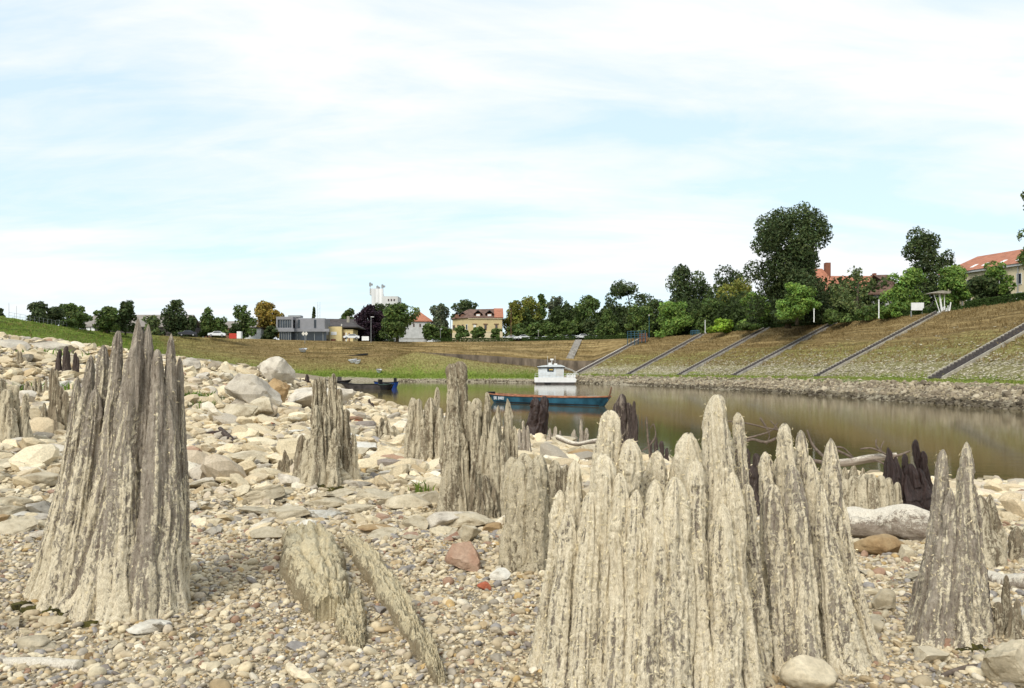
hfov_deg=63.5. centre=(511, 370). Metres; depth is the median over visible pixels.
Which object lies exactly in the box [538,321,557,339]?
tree
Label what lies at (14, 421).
pile stump
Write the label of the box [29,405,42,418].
boulder
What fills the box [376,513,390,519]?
boulder
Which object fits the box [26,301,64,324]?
tree
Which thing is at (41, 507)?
rock
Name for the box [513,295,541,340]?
tree
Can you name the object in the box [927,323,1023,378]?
embankment stairs
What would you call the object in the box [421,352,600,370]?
retaining wall
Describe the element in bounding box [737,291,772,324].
tree
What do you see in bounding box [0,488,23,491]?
rock
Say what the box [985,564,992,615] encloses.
pile stump
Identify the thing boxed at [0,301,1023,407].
river bank
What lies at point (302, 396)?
boulder
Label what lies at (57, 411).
pile stump
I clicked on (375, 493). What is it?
boulder
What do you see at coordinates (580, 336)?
parked car
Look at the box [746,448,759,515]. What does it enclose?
pile stump
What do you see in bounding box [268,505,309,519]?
rock
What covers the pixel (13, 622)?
rock
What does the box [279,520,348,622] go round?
broken timber
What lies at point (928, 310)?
hedge
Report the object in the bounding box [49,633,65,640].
rock
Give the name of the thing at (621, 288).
tree
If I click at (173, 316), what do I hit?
tree
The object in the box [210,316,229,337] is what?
tree
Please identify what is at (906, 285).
tree
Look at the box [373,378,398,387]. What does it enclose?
blue boat
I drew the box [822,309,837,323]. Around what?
shrub
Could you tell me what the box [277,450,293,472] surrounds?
pile stump
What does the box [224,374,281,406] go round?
boulder
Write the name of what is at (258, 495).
rock
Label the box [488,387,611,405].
teal boat
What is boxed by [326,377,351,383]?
beached boat
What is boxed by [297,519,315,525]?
boulder
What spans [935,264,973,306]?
tree
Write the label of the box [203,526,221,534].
rock
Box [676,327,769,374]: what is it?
embankment stairs
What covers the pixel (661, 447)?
pile stump
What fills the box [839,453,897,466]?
driftwood log
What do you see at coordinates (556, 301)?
tree
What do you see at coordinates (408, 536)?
rock
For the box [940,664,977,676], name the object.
stick
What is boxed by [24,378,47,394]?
pile stump
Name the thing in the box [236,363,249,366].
rock
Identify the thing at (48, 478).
boulder
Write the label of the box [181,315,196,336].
tree
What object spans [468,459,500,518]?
pile stump
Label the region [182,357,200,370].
boulder
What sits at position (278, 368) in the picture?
boulder
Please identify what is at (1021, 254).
tree
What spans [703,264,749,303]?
tree
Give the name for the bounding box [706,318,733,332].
shrub
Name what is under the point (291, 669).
stone chips
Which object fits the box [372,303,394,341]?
tree
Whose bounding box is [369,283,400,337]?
silo
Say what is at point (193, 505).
rock
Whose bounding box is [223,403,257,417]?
boulder
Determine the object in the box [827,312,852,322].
shrub
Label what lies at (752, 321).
shrub
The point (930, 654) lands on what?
rock
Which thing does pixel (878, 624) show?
boulder
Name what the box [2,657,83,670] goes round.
driftwood log
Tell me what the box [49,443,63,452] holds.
rock
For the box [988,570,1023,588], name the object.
driftwood log
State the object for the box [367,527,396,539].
rock
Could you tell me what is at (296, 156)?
sky
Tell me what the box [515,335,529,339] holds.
parked car
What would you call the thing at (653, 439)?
stick
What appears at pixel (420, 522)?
rock
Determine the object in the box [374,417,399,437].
pile stump
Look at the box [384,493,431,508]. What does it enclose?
boulder
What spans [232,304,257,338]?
tree
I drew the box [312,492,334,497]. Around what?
rock
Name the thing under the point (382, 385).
black boat
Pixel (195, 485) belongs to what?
rock
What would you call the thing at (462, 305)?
tree
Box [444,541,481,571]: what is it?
boulder
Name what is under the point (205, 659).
rock
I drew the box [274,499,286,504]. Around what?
rock
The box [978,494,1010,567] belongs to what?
pile stump
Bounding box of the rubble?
[0,332,1023,517]
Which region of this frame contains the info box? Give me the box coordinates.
[911,303,923,316]
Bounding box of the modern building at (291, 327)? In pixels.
[275,315,329,340]
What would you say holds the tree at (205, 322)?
on the river bank
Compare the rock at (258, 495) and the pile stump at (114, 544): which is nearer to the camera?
the pile stump at (114, 544)
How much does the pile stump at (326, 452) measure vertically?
0.982 m
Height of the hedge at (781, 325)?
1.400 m
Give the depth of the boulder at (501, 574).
3.48 m
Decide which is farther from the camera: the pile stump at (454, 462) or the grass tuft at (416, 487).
the grass tuft at (416, 487)
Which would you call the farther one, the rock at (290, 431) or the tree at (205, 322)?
the tree at (205, 322)
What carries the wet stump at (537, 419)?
on the beach
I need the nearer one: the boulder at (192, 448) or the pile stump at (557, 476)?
the pile stump at (557, 476)
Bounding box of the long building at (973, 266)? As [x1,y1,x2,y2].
[938,249,1023,305]
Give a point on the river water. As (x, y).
(993, 438)
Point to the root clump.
(224, 432)
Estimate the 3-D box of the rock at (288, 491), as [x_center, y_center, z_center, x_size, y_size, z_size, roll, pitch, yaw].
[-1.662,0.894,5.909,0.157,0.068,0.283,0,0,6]
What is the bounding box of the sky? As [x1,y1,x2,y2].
[0,0,1023,339]
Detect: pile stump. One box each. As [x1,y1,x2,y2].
[0,378,33,442]
[12,351,23,363]
[23,318,191,625]
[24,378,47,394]
[40,368,69,433]
[55,346,70,370]
[72,352,79,371]
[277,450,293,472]
[292,373,360,486]
[302,374,310,382]
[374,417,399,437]
[404,387,443,460]
[436,361,481,511]
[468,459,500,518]
[470,392,517,516]
[496,453,550,572]
[517,420,531,451]
[525,394,773,687]
[546,426,560,440]
[548,460,568,512]
[571,420,588,441]
[612,394,632,446]
[631,401,637,443]
[649,437,668,460]
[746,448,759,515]
[757,423,887,676]
[842,466,864,479]
[842,473,902,508]
[904,442,995,651]
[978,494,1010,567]
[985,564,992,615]
[992,575,1023,639]
[1008,526,1023,563]
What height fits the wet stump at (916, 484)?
0.683 m
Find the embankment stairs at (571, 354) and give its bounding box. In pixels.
[567,339,581,358]
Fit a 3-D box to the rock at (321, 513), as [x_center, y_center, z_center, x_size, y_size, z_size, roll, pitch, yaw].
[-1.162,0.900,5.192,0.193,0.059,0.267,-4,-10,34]
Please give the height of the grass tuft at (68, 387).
0.236 m
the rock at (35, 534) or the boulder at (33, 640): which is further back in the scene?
the rock at (35, 534)
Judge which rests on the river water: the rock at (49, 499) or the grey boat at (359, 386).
the grey boat at (359, 386)
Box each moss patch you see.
[10,601,99,627]
[317,484,343,491]
[955,643,990,653]
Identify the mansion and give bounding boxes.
[451,308,503,341]
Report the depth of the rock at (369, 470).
7.45 m
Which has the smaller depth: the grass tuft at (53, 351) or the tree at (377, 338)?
the grass tuft at (53, 351)
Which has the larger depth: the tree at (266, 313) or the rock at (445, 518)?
the tree at (266, 313)
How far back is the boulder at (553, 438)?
23.38 m
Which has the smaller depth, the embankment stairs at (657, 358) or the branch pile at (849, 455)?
the branch pile at (849, 455)
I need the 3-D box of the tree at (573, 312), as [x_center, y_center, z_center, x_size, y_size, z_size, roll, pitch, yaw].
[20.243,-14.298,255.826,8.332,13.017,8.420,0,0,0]
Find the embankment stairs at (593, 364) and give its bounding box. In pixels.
[576,339,637,373]
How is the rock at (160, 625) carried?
on the beach
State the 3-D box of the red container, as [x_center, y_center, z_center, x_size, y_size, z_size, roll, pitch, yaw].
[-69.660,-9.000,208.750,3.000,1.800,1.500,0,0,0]
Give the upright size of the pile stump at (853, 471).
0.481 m
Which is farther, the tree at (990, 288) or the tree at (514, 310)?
the tree at (514, 310)
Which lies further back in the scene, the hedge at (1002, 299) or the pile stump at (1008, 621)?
the hedge at (1002, 299)
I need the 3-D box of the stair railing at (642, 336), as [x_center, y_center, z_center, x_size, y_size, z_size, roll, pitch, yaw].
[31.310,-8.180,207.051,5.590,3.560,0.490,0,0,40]
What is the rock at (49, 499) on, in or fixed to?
on the beach
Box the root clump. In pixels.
[206,427,234,440]
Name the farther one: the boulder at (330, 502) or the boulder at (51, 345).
the boulder at (51, 345)
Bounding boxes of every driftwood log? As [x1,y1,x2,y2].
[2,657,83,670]
[556,435,596,445]
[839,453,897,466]
[846,504,929,541]
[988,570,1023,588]
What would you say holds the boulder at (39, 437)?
on the beach
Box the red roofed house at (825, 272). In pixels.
[815,263,834,293]
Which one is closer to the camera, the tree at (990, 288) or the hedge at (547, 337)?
the tree at (990, 288)
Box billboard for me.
[362,336,368,340]
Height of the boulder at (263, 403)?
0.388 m
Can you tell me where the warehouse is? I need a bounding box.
[83,315,200,336]
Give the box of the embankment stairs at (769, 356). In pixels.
[731,322,837,375]
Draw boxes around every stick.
[641,424,655,450]
[646,417,650,457]
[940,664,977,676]
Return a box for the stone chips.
[0,505,1023,687]
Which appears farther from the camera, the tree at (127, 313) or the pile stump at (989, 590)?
the tree at (127, 313)
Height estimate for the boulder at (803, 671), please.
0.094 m
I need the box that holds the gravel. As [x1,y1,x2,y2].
[0,397,1023,544]
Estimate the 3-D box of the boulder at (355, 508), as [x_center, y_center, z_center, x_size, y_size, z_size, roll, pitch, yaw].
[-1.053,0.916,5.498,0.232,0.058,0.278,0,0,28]
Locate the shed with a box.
[244,327,265,338]
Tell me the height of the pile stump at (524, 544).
0.595 m
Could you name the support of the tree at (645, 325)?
on the river bank
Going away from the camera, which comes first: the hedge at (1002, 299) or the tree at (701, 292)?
the hedge at (1002, 299)
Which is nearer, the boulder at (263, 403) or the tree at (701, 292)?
the boulder at (263, 403)
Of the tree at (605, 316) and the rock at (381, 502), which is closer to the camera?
the rock at (381, 502)
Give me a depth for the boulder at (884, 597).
3.11 m
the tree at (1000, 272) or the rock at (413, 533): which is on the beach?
the rock at (413, 533)
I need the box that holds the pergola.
[927,290,950,312]
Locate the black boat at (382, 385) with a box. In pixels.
[378,379,393,389]
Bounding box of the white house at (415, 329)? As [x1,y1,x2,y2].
[403,308,433,337]
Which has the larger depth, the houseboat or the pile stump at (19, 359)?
the houseboat
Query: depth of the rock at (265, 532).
4.49 m
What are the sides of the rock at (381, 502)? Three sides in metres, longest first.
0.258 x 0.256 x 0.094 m
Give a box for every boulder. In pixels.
[0,339,30,349]
[0,461,24,468]
[0,496,33,505]
[12,437,24,441]
[12,511,37,516]
[14,635,50,648]
[19,390,36,402]
[21,471,58,485]
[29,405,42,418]
[30,340,75,352]
[34,435,52,439]
[38,616,67,625]
[126,619,171,634]
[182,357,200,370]
[187,446,201,451]
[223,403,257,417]
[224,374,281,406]
[230,450,269,463]
[250,396,273,415]
[257,356,295,383]
[268,378,290,402]
[278,473,299,485]
[287,387,356,408]
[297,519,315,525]
[303,497,346,507]
[337,504,375,513]
[350,427,360,434]
[350,441,376,450]
[356,488,392,498]
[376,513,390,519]
[378,470,389,474]
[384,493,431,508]
[403,515,419,520]
[421,476,440,490]
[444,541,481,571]
[477,581,490,590]
[483,522,502,531]
[489,568,510,580]
[533,442,550,447]
[551,436,576,442]
[568,448,592,453]
[582,444,594,450]
[779,655,837,687]
[854,534,905,554]
[870,616,884,632]
[871,588,895,611]
[899,544,916,558]
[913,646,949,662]
[944,638,953,647]
[981,639,1023,685]
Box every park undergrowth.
[522,298,664,340]
[651,274,889,336]
[919,304,962,312]
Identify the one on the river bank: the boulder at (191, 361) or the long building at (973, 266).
the long building at (973, 266)
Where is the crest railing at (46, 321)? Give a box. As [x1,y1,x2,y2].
[9,312,96,328]
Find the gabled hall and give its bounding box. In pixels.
[329,316,375,341]
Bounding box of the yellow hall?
[328,322,365,340]
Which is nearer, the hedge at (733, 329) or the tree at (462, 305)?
the hedge at (733, 329)
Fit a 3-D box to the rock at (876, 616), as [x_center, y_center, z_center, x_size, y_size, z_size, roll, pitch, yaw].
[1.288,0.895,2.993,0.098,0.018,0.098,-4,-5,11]
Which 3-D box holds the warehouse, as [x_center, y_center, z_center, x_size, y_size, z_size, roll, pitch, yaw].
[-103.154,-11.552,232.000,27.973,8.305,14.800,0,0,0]
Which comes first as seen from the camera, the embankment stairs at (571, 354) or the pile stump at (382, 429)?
the pile stump at (382, 429)
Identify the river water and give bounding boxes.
[351,382,1023,479]
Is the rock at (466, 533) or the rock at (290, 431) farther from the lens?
the rock at (290, 431)
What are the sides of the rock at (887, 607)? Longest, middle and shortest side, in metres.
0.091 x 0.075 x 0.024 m
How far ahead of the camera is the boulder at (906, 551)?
4.10 m
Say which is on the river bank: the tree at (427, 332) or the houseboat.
the tree at (427, 332)
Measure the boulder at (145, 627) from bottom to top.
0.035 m
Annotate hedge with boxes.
[433,337,513,341]
[522,336,576,340]
[584,334,633,339]
[710,324,767,333]
[775,319,823,327]
[852,306,940,321]
[963,292,1023,308]
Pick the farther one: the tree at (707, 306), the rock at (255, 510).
the tree at (707, 306)
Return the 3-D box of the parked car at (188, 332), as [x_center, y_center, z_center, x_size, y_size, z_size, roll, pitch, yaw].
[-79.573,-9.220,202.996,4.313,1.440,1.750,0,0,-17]
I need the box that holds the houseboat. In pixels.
[534,356,576,383]
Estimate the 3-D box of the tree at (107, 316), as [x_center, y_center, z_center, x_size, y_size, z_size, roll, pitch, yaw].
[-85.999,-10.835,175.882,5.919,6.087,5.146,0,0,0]
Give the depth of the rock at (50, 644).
2.67 m
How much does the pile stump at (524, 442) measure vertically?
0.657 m
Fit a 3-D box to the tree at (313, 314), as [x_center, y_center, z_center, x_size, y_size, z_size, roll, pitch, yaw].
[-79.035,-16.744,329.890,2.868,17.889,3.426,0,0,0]
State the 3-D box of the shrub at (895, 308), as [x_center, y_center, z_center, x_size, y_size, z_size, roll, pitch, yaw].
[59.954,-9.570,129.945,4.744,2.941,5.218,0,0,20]
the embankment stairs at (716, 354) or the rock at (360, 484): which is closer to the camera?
the rock at (360, 484)
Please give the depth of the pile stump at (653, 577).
2.34 m
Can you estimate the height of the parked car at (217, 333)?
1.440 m
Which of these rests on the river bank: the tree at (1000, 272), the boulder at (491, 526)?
the tree at (1000, 272)
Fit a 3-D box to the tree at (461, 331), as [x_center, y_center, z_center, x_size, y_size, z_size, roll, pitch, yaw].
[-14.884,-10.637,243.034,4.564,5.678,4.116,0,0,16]
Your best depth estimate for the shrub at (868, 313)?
135.18 m
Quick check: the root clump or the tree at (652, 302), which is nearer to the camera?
the root clump
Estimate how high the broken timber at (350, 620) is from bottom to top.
0.141 m
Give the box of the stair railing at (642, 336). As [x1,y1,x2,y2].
[627,331,646,344]
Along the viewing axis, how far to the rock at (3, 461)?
7.13 m
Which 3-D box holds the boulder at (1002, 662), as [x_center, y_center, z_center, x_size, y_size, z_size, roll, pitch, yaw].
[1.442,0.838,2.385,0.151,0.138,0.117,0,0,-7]
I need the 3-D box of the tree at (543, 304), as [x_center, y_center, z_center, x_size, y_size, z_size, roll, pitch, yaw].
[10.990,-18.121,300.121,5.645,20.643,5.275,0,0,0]
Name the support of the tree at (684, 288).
on the river bank
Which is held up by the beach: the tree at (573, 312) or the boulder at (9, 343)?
the boulder at (9, 343)
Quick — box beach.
[0,349,1023,687]
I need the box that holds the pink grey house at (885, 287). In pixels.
[866,275,894,305]
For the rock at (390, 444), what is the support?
on the beach
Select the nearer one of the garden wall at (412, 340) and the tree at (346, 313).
the garden wall at (412, 340)
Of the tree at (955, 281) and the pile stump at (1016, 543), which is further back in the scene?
the tree at (955, 281)
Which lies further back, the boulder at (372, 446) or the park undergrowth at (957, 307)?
the park undergrowth at (957, 307)
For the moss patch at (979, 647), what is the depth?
2.66 m
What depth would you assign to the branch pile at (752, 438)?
12.98 m
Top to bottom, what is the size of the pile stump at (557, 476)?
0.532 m
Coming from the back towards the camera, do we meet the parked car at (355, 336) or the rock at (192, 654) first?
the parked car at (355, 336)
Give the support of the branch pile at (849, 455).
on the rubble
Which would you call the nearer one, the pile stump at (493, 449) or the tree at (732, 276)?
the pile stump at (493, 449)
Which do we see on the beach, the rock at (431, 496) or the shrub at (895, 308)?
the rock at (431, 496)
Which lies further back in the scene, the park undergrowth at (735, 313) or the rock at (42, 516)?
the park undergrowth at (735, 313)
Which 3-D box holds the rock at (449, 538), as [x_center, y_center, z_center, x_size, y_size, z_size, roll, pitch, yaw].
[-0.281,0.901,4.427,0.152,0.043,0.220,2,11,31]
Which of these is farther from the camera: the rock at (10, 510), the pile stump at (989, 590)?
the rock at (10, 510)
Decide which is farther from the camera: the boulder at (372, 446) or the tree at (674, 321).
the tree at (674, 321)
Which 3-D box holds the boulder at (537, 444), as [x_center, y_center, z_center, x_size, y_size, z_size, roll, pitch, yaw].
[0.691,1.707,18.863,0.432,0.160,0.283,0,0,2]
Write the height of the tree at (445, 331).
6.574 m
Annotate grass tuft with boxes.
[2,347,89,356]
[12,379,72,389]
[184,389,225,399]
[188,398,215,408]
[408,480,438,492]
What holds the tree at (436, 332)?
on the river bank
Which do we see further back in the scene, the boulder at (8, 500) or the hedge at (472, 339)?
the hedge at (472, 339)
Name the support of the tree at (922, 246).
on the river bank
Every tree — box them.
[0,308,5,316]
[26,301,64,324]
[58,303,92,328]
[92,306,121,332]
[114,300,136,334]
[141,315,161,334]
[158,299,190,336]
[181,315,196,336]
[197,307,220,337]
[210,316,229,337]
[227,322,242,337]
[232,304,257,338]
[254,300,284,338]
[312,306,315,317]
[339,308,354,318]
[353,303,385,341]
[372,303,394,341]
[379,302,420,341]
[422,322,435,340]
[429,303,451,330]
[431,327,441,337]
[439,326,451,341]
[450,299,478,318]
[454,325,469,337]
[470,326,485,337]
[490,328,504,339]
[502,300,526,340]
[507,323,526,340]
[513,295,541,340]
[524,322,543,340]
[537,293,548,319]
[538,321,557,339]
[547,296,562,318]
[554,319,577,339]
[568,306,581,332]
[571,295,601,333]
[580,317,600,335]
[594,307,618,335]
[603,320,625,338]
[605,279,654,333]
[624,303,655,337]
[638,299,663,331]
[654,301,695,337]
[665,263,706,306]
[690,297,722,334]
[692,281,716,303]
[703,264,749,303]
[716,277,752,308]
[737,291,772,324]
[742,201,836,328]
[775,282,821,324]
[827,266,877,312]
[879,266,929,309]
[901,226,955,307]
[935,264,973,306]
[966,274,1010,305]
[981,260,1016,295]
[1016,191,1023,269]
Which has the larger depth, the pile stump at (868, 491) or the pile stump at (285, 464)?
the pile stump at (285, 464)
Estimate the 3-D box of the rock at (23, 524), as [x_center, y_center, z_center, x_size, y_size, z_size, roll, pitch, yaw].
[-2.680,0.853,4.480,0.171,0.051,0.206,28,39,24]
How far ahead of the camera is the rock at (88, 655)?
2.60 m
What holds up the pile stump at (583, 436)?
on the beach
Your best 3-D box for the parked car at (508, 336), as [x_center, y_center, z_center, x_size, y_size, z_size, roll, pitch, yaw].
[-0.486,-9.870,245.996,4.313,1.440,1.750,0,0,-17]
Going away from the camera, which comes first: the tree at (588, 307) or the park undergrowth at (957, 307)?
the park undergrowth at (957, 307)
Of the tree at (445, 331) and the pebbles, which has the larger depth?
the tree at (445, 331)
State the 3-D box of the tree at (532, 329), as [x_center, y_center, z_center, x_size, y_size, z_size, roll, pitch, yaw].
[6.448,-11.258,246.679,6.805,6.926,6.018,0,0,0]
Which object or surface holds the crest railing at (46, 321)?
on the river bank
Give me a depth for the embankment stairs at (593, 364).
202.99 m
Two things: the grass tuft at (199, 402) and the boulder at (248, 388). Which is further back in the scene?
the boulder at (248, 388)
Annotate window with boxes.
[1016,273,1021,284]
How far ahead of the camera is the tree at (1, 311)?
153.04 m
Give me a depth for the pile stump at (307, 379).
27.11 m
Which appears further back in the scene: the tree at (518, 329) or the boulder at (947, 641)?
the tree at (518, 329)
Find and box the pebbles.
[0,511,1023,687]
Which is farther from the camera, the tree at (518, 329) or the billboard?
the tree at (518, 329)
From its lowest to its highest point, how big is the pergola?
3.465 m
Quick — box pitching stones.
[583,323,1023,380]
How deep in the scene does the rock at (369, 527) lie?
4.61 m
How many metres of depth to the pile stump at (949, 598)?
2.75 m
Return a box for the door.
[556,369,562,374]
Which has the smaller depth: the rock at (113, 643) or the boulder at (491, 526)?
the rock at (113, 643)
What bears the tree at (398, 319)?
on the river bank
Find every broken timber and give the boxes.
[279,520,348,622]
[334,584,367,651]
[342,533,445,684]
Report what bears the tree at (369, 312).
on the river bank
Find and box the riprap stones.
[400,374,1023,410]
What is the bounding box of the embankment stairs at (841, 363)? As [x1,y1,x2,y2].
[814,310,944,375]
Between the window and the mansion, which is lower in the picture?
the mansion
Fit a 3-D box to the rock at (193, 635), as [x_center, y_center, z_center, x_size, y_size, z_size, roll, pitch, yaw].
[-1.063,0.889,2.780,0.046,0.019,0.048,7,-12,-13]
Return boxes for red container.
[229,331,241,338]
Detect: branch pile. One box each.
[727,417,822,463]
[836,439,909,464]
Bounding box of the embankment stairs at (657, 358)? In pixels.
[626,333,703,373]
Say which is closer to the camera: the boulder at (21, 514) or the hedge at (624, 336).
the boulder at (21, 514)
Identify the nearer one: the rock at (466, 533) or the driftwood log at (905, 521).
the rock at (466, 533)
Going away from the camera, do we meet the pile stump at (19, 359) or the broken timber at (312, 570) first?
the broken timber at (312, 570)
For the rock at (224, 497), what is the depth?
5.70 m
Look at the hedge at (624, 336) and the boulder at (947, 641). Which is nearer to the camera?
the boulder at (947, 641)
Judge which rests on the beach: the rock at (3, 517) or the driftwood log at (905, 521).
the rock at (3, 517)
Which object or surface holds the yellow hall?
on the river bank
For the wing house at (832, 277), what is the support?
on the river bank
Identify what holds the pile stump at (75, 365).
on the beach
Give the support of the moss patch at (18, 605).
on the beach
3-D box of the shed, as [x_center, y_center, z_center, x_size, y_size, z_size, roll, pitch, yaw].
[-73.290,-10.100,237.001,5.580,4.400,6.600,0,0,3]
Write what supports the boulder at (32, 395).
on the beach
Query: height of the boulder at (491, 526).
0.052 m
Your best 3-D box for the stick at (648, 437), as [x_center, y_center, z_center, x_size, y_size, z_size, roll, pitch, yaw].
[2.146,1.060,13.000,0.079,0.681,0.032,0,0,0]
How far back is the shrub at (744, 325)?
164.18 m
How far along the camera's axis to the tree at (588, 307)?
244.50 m
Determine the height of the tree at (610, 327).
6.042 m
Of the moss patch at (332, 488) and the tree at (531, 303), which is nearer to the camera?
the moss patch at (332, 488)
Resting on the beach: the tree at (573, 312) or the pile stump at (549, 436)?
the pile stump at (549, 436)
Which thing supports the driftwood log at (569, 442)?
on the beach
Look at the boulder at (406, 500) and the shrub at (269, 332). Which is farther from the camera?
the shrub at (269, 332)
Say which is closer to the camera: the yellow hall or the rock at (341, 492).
the rock at (341, 492)
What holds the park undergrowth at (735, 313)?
on the river bank
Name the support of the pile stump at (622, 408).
on the beach
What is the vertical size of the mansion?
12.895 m
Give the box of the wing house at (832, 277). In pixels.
[831,273,876,285]
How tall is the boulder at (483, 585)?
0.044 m
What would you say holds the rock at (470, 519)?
on the beach
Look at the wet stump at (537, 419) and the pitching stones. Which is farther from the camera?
the pitching stones
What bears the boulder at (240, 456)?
on the beach
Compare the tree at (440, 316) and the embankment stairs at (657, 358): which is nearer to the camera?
the embankment stairs at (657, 358)
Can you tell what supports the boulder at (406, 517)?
on the beach
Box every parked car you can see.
[178,330,196,335]
[208,331,225,336]
[343,334,359,338]
[503,335,515,339]
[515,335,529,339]
[575,334,587,338]
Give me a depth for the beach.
2.73 m
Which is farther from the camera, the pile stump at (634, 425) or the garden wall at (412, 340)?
the garden wall at (412, 340)
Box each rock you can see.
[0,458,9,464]
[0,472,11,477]
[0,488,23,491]
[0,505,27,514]
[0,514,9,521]
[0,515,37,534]
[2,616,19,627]
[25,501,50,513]
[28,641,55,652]
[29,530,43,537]
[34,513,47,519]
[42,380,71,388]
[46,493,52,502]
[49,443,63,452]
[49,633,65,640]
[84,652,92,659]
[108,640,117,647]
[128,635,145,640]
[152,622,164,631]
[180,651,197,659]
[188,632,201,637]
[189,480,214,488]
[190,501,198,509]
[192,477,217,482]
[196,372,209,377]
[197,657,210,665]
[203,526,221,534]
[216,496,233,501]
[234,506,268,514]
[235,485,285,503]
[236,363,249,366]
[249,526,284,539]
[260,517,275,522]
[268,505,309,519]
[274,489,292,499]
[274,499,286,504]
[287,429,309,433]
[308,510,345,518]
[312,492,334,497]
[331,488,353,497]
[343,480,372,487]
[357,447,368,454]
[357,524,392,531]
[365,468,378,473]
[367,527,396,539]
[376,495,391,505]
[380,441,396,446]
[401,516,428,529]
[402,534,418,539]
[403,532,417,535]
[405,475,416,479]
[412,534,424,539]
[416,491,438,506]
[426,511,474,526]
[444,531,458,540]
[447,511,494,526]
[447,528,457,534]
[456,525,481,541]
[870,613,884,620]
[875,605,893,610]
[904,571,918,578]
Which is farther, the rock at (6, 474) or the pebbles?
the rock at (6, 474)
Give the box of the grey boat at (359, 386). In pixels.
[340,382,390,388]
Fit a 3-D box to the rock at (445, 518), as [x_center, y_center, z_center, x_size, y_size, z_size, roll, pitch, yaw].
[-0.366,0.887,4.841,0.281,0.129,0.205,0,0,16]
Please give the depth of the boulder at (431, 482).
6.31 m
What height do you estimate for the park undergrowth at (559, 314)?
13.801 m
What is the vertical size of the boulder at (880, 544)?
0.113 m
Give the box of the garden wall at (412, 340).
[390,338,428,341]
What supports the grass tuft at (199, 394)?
on the beach
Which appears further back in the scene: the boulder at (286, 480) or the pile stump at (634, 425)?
the pile stump at (634, 425)
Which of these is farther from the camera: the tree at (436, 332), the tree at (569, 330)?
the tree at (436, 332)
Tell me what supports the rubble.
on the beach
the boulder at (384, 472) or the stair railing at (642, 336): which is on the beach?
the boulder at (384, 472)
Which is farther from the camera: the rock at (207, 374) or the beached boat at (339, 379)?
the beached boat at (339, 379)
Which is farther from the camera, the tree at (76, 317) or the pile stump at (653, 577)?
the tree at (76, 317)
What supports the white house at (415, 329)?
on the river bank
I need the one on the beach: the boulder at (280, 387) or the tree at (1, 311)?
the boulder at (280, 387)
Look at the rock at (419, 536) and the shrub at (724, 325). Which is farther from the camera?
the shrub at (724, 325)
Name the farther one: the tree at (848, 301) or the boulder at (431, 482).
the tree at (848, 301)
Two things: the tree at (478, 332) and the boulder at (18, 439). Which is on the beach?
the boulder at (18, 439)
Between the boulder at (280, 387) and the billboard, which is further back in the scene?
the billboard
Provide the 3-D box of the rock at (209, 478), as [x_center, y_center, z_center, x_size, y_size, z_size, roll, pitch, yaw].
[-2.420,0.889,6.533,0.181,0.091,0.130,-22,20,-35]
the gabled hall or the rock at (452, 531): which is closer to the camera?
the rock at (452, 531)
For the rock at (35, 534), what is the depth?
4.37 m
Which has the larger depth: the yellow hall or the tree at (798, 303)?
the yellow hall
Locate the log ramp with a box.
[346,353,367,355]
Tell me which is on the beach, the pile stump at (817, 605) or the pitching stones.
the pile stump at (817, 605)
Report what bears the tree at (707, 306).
on the river bank
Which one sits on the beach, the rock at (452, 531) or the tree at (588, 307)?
the rock at (452, 531)
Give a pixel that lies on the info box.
(917, 306)
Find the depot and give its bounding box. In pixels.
[200,321,258,337]
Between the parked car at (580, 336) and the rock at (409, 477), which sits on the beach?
the rock at (409, 477)
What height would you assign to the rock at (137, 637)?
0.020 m
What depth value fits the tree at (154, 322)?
204.12 m
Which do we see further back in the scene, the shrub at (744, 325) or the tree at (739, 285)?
the tree at (739, 285)
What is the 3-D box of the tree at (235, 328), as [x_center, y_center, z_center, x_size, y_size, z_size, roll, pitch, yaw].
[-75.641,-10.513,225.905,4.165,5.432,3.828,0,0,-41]
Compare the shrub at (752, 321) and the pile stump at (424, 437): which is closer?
the pile stump at (424, 437)
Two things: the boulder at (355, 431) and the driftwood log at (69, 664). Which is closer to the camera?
the driftwood log at (69, 664)
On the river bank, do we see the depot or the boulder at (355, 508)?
the depot
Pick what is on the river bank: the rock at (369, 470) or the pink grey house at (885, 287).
the pink grey house at (885, 287)
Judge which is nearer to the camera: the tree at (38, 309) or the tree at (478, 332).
the tree at (38, 309)
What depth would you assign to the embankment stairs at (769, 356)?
145.02 m
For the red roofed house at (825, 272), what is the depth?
177.00 m
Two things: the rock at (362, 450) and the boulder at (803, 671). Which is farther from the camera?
the rock at (362, 450)
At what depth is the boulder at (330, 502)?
5.51 m
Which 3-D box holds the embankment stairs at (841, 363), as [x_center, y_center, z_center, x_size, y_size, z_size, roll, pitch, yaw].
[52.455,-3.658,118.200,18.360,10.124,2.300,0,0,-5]
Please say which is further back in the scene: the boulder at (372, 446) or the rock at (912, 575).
the boulder at (372, 446)
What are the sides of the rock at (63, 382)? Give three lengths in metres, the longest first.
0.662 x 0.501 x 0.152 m
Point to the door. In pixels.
(558, 371)
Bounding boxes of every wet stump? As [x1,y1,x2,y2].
[525,396,548,434]
[883,439,932,510]
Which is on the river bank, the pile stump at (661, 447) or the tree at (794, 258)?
the tree at (794, 258)
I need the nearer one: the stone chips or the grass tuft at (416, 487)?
the stone chips
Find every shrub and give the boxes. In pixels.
[260,325,277,339]
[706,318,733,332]
[737,321,760,329]
[746,318,757,330]
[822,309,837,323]
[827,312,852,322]
[854,303,882,320]
[877,300,909,319]

